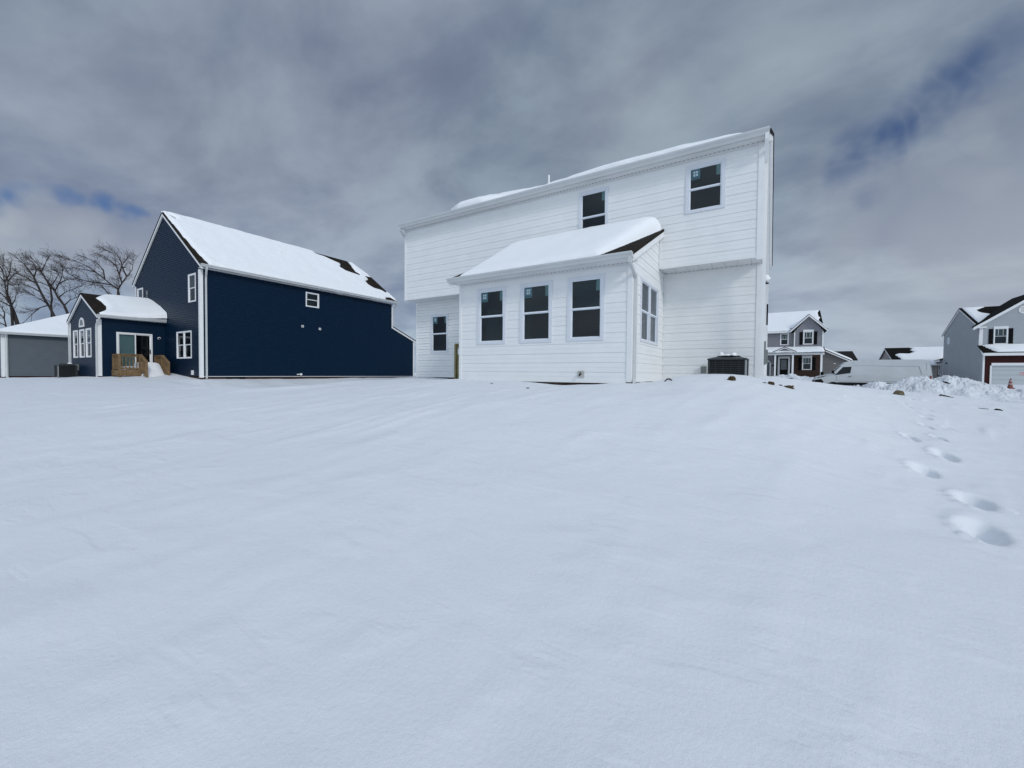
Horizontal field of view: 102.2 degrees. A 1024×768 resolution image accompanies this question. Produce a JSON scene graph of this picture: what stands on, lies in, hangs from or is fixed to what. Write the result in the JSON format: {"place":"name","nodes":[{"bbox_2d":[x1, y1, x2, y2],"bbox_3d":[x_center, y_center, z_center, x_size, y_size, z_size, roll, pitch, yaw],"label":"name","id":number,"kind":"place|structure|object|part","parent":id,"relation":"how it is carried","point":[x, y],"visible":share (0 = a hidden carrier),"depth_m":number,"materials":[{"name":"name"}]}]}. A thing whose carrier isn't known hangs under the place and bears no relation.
{"place":"outdoors","nodes":[
{"label":"outdoors","id":0,"kind":"place"},
{"bbox_2d":[0,373,1023,767],"bbox_3d":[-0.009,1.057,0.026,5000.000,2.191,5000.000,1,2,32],"label":"ground","id":1,"kind":"structure","parent":0,"point":[696,571],"depth_m":2.86,"materials":[{"name":"white snow"}]},
{"bbox_2d":[0,302,6,326],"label":"bare tree","id":2,"kind":"object","parent":1,"relation":"on","point":[5,325],"visible":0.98,"depth_m":48.03,"materials":[{"name":"brown plant"}]},
{"bbox_2d":[0,252,30,325],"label":"bare tree","id":3,"kind":"object","parent":1,"relation":"on","point":[13,316],"visible":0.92,"depth_m":49.85,"materials":[{"name":"brown plant"}]},
{"bbox_2d":[0,248,63,323],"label":"bare tree","id":4,"kind":"object","parent":1,"relation":"on","point":[50,306],"visible":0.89,"depth_m":50.02,"materials":[{"name":"brown plant"}]},
{"bbox_2d":[0,331,70,377],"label":"grey house","id":5,"kind":"structure","parent":1,"relation":"on","point":[25,355],"depth_m":27.68,"materials":[{"name":"plastic"}]},
{"bbox_2d":[0,313,69,334],"bbox_3d":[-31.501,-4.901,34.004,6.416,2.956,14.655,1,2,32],"label":"roof snow","id":6,"kind":"structure","parent":5,"relation":"on","point":[57,326],"depth_m":28.66,"materials":[{"name":"white snow"}]},
{"bbox_2d":[5,253,91,313],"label":"bare tree","id":7,"kind":"object","parent":1,"relation":"on","point":[51,286],"visible":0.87,"depth_m":49.91,"materials":[{"name":"brown plant"}]},
{"bbox_2d":[54,364,76,377],"bbox_3d":[-25.816,-0.776,23.898,0.820,0.791,0.770,1,2,32],"label":"air conditioner","id":8,"kind":"object","parent":1,"relation":"on","point":[65,370],"visible":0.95,"depth_m":23.69,"materials":[{"name":"black metal"}]},
{"bbox_2d":[40,239,138,294],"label":"bare tree","id":9,"kind":"object","parent":1,"relation":"on","point":[98,282],"visible":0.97,"depth_m":47.07,"materials":[{"name":"grey plant"}]},
{"bbox_2d":[112,354,169,377],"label":"timber steps","id":10,"kind":"structure","parent":1,"relation":"on","point":[163,361],"depth_m":22.63,"materials":[{"name":"brown wood"}]},
{"bbox_2d":[116,362,164,376],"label":"step snow","id":11,"kind":"structure","parent":10,"relation":"on","point":[154,369],"depth_m":23.13,"materials":[{"name":"white snow"}]},
{"bbox_2d":[66,212,415,378],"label":"blue house","id":12,"kind":"structure","parent":1,"relation":"on","point":[220,323],"depth_m":24.53,"materials":[{"name":"blue plastic"}]},
{"bbox_2d":[73,330,83,357],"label":"window","id":13,"kind":"structure","parent":12,"relation":"in","point":[75,333],"depth_m":24.64,"materials":[{"name":"white glass"}]},
{"bbox_2d":[79,318,83,327],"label":"arched window","id":14,"kind":"structure","parent":12,"relation":"in","point":[81,322],"depth_m":23.73,"materials":[{"name":"grey plastic"}]},
{"bbox_2d":[79,329,89,357],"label":"window","id":15,"kind":"structure","parent":12,"relation":"in","point":[81,345],"depth_m":23.89,"materials":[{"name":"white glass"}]},
{"bbox_2d":[85,328,91,356],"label":"window","id":16,"kind":"structure","parent":12,"relation":"in","point":[88,344],"depth_m":23.27,"materials":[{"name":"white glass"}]},
{"bbox_2d":[97,294,166,319],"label":"roof snow","id":17,"kind":"structure","parent":12,"relation":"on","point":[129,306],"depth_m":23.96,"materials":[{"name":"white snow"}]},
{"bbox_2d":[116,332,152,366],"bbox_3d":[-21.506,-1.889,23.552,0.190,2.010,1.569,1,2,32],"label":"sliding door","id":18,"kind":"structure","parent":12,"relation":"in","point":[126,343],"depth_m":23.52,"materials":[{"name":"white glass"}]},
{"bbox_2d":[137,287,142,296],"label":"window","id":19,"kind":"structure","parent":12,"relation":"in","point":[139,291],"depth_m":26.88,"materials":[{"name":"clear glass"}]},
{"bbox_2d":[176,330,191,358],"bbox_3d":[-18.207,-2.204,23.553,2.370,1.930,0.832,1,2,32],"label":"window","id":20,"kind":"structure","parent":12,"relation":"in","point":[183,338],"depth_m":23.75,"materials":[{"name":"white glass"}]},
{"bbox_2d":[188,273,195,302],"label":"window","id":21,"kind":"structure","parent":12,"relation":"in","point":[191,277],"depth_m":22.74,"materials":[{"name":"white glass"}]},
{"bbox_2d":[161,211,395,300],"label":"roof snow","id":22,"kind":"structure","parent":12,"relation":"on","point":[220,246],"depth_m":26.70,"materials":[{"name":"white snow"}]},
{"bbox_2d":[306,292,318,307],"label":"window","id":23,"kind":"structure","parent":12,"relation":"in","point":[312,299],"depth_m":27.65,"materials":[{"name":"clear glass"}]},
{"bbox_2d":[454,343,458,378],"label":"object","id":24,"kind":"structure","parent":1,"relation":"on","point":[456,363],"depth_m":14.81,"materials":[{"name":"wood"}]},
{"bbox_2d":[398,126,773,384],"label":"white house","id":25,"kind":"structure","parent":1,"relation":"on","point":[684,291],"depth_m":11.18,"materials":[{"name":"plastic"}]},
{"bbox_2d":[430,313,448,352],"bbox_3d":[-2.882,-2.007,16.477,0.920,1.535,0.082,1,2,32],"label":"window","id":26,"kind":"structure","parent":25,"relation":"in","point":[433,320],"depth_m":16.56,"materials":[{"name":"white plastic"}]},
{"bbox_2d":[477,286,505,344],"bbox_3d":[-0.552,-1.856,11.305,0.950,1.535,0.082,1,2,32],"label":"window","id":27,"kind":"structure","parent":25,"relation":"in","point":[482,295],"depth_m":11.37,"materials":[{"name":"white plastic"}]},
{"bbox_2d":[519,280,552,342],"bbox_3d":[0.618,-1.827,10.565,0.940,1.535,0.082,1,2,32],"label":"window","id":28,"kind":"structure","parent":25,"relation":"in","point":[526,288],"depth_m":10.60,"materials":[{"name":"white plastic"}]},
{"bbox_2d":[567,273,604,340],"bbox_3d":[1.759,-1.799,9.843,0.930,1.535,0.082,1,2,32],"label":"window","id":29,"kind":"structure","parent":25,"relation":"in","point":[600,278],"depth_m":9.82,"materials":[{"name":"white plastic"}]},
{"bbox_2d":[578,186,608,228],"bbox_3d":[2.427,-4.993,12.300,0.930,1.540,0.082,1,2,32],"label":"window","id":30,"kind":"structure","parent":25,"relation":"in","point":[605,190],"depth_m":12.25,"materials":[{"name":"white plastic"}]},
{"bbox_2d":[451,133,739,209],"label":"roof snow","id":31,"kind":"structure","parent":25,"relation":"on","point":[472,201],"depth_m":12.33,"materials":[{"name":"white snow"}]},
{"bbox_2d":[639,277,658,345],"bbox_3d":[3.497,-1.794,10.567,0.082,1.520,1.745,1,2,32],"label":"window","id":32,"kind":"structure","parent":25,"relation":"in","point":[650,287],"depth_m":10.53,"materials":[{"name":"white plastic"}]},
{"bbox_2d":[685,157,725,214],"bbox_3d":[4.991,-5.087,10.676,0.935,1.235,0.082,1,2,32],"label":"window","id":33,"kind":"structure","parent":25,"relation":"in","point":[721,163],"depth_m":10.67,"materials":[{"name":"white plastic"}]},
{"bbox_2d":[707,355,748,375],"bbox_3d":[5.347,-0.276,10.222,0.855,0.836,0.820,1,2,32],"label":"air conditioner","id":34,"kind":"object","parent":1,"relation":"on","point":[735,365],"visible":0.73,"depth_m":9.91,"materials":[{"name":"black metal"}]},
{"bbox_2d":[727,376,735,380],"bbox_3d":[4.493,-0.105,8.455,0.149,0.146,0.149,0,2,-35],"label":"soil clod","id":35,"kind":"object","parent":1,"relation":"on","point":[732,378],"visible":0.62,"depth_m":8.42,"materials":[{"name":"brown soil"}]},
{"bbox_2d":[772,373,813,381],"bbox_3d":[25.961,-0.283,39.371,7.800,1.462,6.700,1,2,32],"label":"snow pile","id":36,"kind":"object","parent":1,"relation":"on","point":[795,376],"visible":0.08,"depth_m":38.33,"materials":[{"name":"white snow"}]},
{"bbox_2d":[766,310,827,376],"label":"porch house","id":37,"kind":"structure","parent":1,"relation":"on","point":[808,332],"depth_m":47.93,"materials":[{"name":"grey"}]},
{"bbox_2d":[767,362,769,373],"bbox_3d":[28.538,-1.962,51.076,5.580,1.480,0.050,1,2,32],"label":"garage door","id":38,"kind":"structure","parent":37,"relation":"in","point":[768,365],"depth_m":49.63,"materials":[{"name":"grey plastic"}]},
{"bbox_2d":[778,332,790,344],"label":"window","id":39,"kind":"structure","parent":37,"relation":"in","point":[784,338],"depth_m":49.00,"materials":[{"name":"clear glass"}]},
{"bbox_2d":[768,310,819,331],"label":"roof snow","id":40,"kind":"structure","parent":37,"relation":"on","point":[782,321],"depth_m":50.91,"materials":[{"name":"white snow"}]},
{"bbox_2d":[767,346,824,352],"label":"roof snow","id":41,"kind":"structure","parent":37,"relation":"on","point":[805,349],"depth_m":47.13,"materials":[{"name":"white snow"}]},
{"bbox_2d":[802,355,811,369],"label":"window","id":42,"kind":"structure","parent":37,"relation":"in","point":[806,360],"depth_m":47.78,"materials":[{"name":"clear glass"}]},
{"bbox_2d":[803,329,813,344],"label":"window","id":43,"kind":"structure","parent":37,"relation":"in","point":[807,334],"depth_m":47.56,"materials":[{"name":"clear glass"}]},
{"bbox_2d":[822,350,851,373],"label":"neighbour house","id":44,"kind":"structure","parent":1,"relation":"on","point":[831,361],"depth_m":49.24,"materials":[{"name":"grey plastic"}]},
{"bbox_2d":[825,348,852,360],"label":"roof snow","id":45,"kind":"structure","parent":44,"relation":"on","point":[838,354],"depth_m":48.78,"materials":[{"name":"white snow"}]},
{"bbox_2d":[834,351,857,360],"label":"house","id":46,"kind":"structure","parent":1,"relation":"on","point":[851,355],"depth_m":64.38,"materials":[{"name":"grey plastic"}]},
{"bbox_2d":[893,390,904,394],"bbox_3d":[12.938,0.317,13.834,0.305,0.225,0.300,1,2,32],"label":"stone","id":47,"kind":"object","parent":1,"relation":"on","point":[897,392],"visible":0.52,"depth_m":13.75,"materials":[{"name":"brown stone"}]},
{"bbox_2d":[878,348,939,378],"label":"ranch house","id":48,"kind":"structure","parent":1,"relation":"on","point":[888,353],"depth_m":64.41,"materials":[{"name":"grey plastic"}]},
{"bbox_2d":[896,347,942,363],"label":"roof snow","id":49,"kind":"structure","parent":48,"relation":"on","point":[931,354],"depth_m":61.88,"materials":[{"name":"white snow"}]},
{"bbox_2d":[861,375,1023,403],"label":"snow pile","id":50,"kind":"object","parent":1,"relation":"on","point":[966,387],"visible":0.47,"depth_m":24.20,"materials":[{"name":"white snow"}]},
{"bbox_2d":[934,295,1023,384],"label":"garage house","id":51,"kind":"structure","parent":1,"relation":"on","point":[966,335],"depth_m":46.72,"materials":[{"name":"grey plastic"}]},
{"bbox_2d":[937,364,940,374],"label":"window","id":52,"kind":"structure","parent":51,"relation":"in","point":[939,366],"depth_m":58.23,"materials":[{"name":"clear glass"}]},
{"bbox_2d":[993,326,1008,343],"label":"window","id":53,"kind":"structure","parent":51,"relation":"in","point":[1000,332],"depth_m":46.37,"materials":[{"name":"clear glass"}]},
{"bbox_2d":[991,366,1023,384],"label":"garage door","id":54,"kind":"structure","parent":51,"relation":"in","point":[1001,375],"depth_m":45.22,"materials":[{"name":"grey paint"}]},
{"bbox_2d":[1007,378,1014,388],"bbox_3d":[30.756,-0.022,25.514,0.320,0.640,0.300,1,2,32],"label":"traffic cone","id":55,"kind":"object","parent":1,"relation":"on","point":[1010,385],"visible":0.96,"depth_m":25.45,"materials":[{"name":"orange"}]},
{"bbox_2d":[0,0,1023,372],"label":"sky","id":56,"kind":"structure","parent":0,"point":[324,127],"materials":[{"name":"grey"}]},
{"bbox_2d":[460,217,661,275],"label":"roof snow","id":57,"kind":"structure","parent":0,"point":[585,242],"depth_m":10.89,"materials":[{"name":"white snow"}]},
{"bbox_2d":[962,307,988,321],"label":"roof snow","id":58,"kind":"structure","parent":0,"point":[975,314],"depth_m":49.59,"materials":[{"name":"white snow"}]},
{"bbox_2d":[982,343,1023,351],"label":"roof snow","id":59,"kind":"structure","parent":0,"point":[1007,347],"depth_m":45.35,"materials":[{"name":"white snow"}]},
{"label":"road","id":60,"kind":"structure","parent":0,"visible":0},
{"bbox_2d":[812,359,932,385],"bbox_3d":[28.330,-0.556,32.944,7.041,2.687,2.420,1,2,32],"label":"white van","id":61,"kind":"object","parent":60,"relation":"on","point":[857,372],"visible":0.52,"depth_m":31.98,"materials":[{"name":"paint"}]},
{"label":"door window","id":62,"kind":"part","parent":61,"relation":"part of","materials":[{"name":"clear glass"}]}
]}

